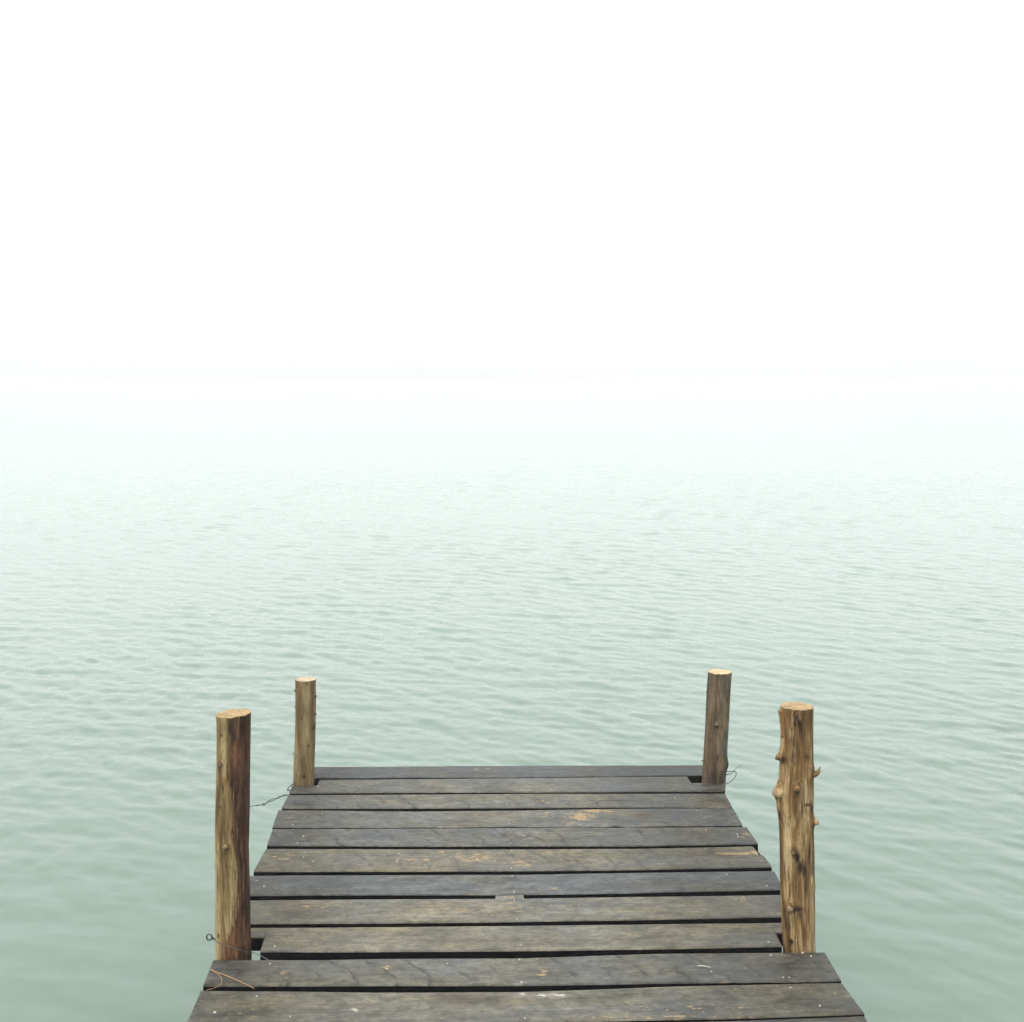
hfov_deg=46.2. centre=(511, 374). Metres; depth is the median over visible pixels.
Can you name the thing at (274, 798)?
wire
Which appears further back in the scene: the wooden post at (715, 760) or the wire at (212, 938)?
the wooden post at (715, 760)
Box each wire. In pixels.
[206,933,267,959]
[250,782,294,806]
[726,765,741,783]
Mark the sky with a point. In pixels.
(551, 185)
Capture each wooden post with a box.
[215,709,251,959]
[292,676,316,785]
[701,669,731,785]
[772,702,820,952]
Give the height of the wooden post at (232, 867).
1.806 m
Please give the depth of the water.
10.13 m
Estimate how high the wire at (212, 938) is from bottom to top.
0.048 m
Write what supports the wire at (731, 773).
attached to the wooden post at (715, 760)
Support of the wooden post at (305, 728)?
in the water
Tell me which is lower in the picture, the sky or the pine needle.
the pine needle
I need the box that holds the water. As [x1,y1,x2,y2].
[0,375,1023,1021]
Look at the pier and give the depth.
3.37 m
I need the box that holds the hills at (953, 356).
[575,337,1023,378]
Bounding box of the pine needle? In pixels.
[208,969,254,989]
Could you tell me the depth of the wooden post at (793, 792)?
3.13 m
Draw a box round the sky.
[0,0,1023,371]
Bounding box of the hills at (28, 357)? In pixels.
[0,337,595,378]
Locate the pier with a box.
[188,765,866,1021]

